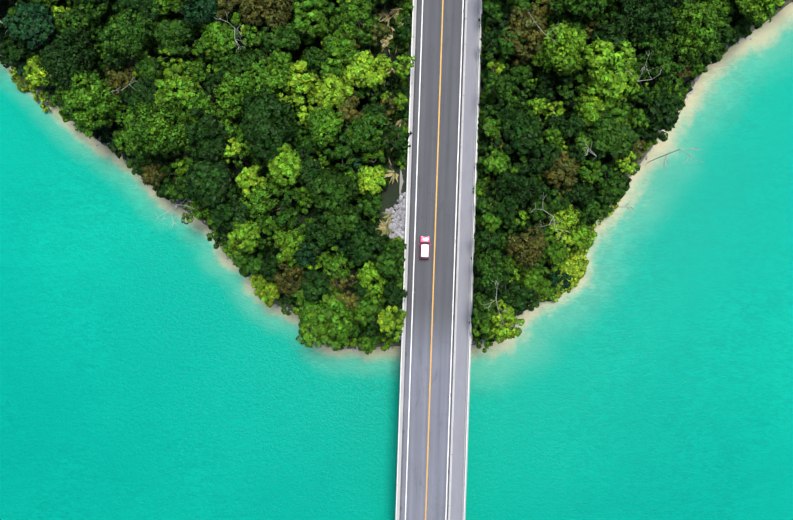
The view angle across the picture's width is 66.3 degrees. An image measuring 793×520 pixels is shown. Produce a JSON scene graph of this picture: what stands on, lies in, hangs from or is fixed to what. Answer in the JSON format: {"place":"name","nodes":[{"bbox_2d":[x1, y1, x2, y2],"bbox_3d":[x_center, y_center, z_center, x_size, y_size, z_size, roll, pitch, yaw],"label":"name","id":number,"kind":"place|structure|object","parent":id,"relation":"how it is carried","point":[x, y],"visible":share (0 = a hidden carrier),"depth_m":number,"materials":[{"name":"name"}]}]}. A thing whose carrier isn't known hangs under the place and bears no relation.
{"place":"outdoors","nodes":[
{"label":"outdoors","id":0,"kind":"place"},
{"bbox_2d":[0,2,792,519],"bbox_3d":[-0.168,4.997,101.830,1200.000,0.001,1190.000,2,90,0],"label":"lake water","id":1,"kind":"structure","parent":0,"point":[154,364],"depth_m":101.83,"materials":[{"name":"teal liquid"}]},
{"bbox_2d":[0,0,792,348],"bbox_3d":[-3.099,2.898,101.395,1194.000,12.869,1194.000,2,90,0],"label":"terrain ground","id":2,"kind":"structure","parent":0,"point":[390,194],"depth_m":97.38,"materials":[{"name":"green plant"}]},
{"bbox_2d":[0,11,701,326],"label":"dead trees","id":3,"kind":"object","parent":2,"relation":"on","point":[176,207],"visible":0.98,"depth_m":88.81,"materials":[{"name":"grey wood"}]},
{"bbox_2d":[0,0,784,353],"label":"forest","id":4,"kind":"object","parent":2,"relation":"on","point":[610,32],"depth_m":90.60,"materials":[{"name":"green plant"}]},
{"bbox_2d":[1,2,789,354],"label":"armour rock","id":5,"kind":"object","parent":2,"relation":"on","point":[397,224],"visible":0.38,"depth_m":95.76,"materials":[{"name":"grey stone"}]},
{"bbox_2d":[399,168,404,193],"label":"concrete wall","id":6,"kind":"structure","parent":2,"relation":"on","point":[401,181],"depth_m":95.32,"materials":[{"name":"concrete"}]},
{"bbox_2d":[395,0,482,519],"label":"bridge","id":7,"kind":"structure","parent":2,"relation":"on","point":[464,280],"depth_m":94.68,"materials":[{"name":"concrete"}]},
{"bbox_2d":[400,9,464,509],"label":"road drain grates","id":8,"kind":"object","parent":7,"relation":"on","point":[455,242],"visible":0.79,"depth_m":94.82,"materials":[{"name":"grey metal"}]},
{"bbox_2d":[371,1,572,266],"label":"palm trees","id":9,"kind":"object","parent":2,"relation":"on","point":[383,228],"depth_m":95.98,"materials":[{"name":"green plant"}]},
{"bbox_2d":[399,0,464,519],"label":"road asphalt","id":10,"kind":"structure","parent":0,"point":[444,261],"depth_m":94.83,"materials":[{"name":"grey asphalt"}]},
{"bbox_2d":[419,236,430,258],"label":"car","id":11,"kind":"object","parent":10,"relation":"on","point":[424,244],"visible":1,"depth_m":93.28,"materials":[{"name":"white paint"}]},
{"bbox_2d":[405,0,463,519],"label":"road markings","id":12,"kind":"object","parent":10,"relation":"on","point":[434,259],"visible":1,"depth_m":94.83,"materials":[{"name":"white paint"}]}
]}

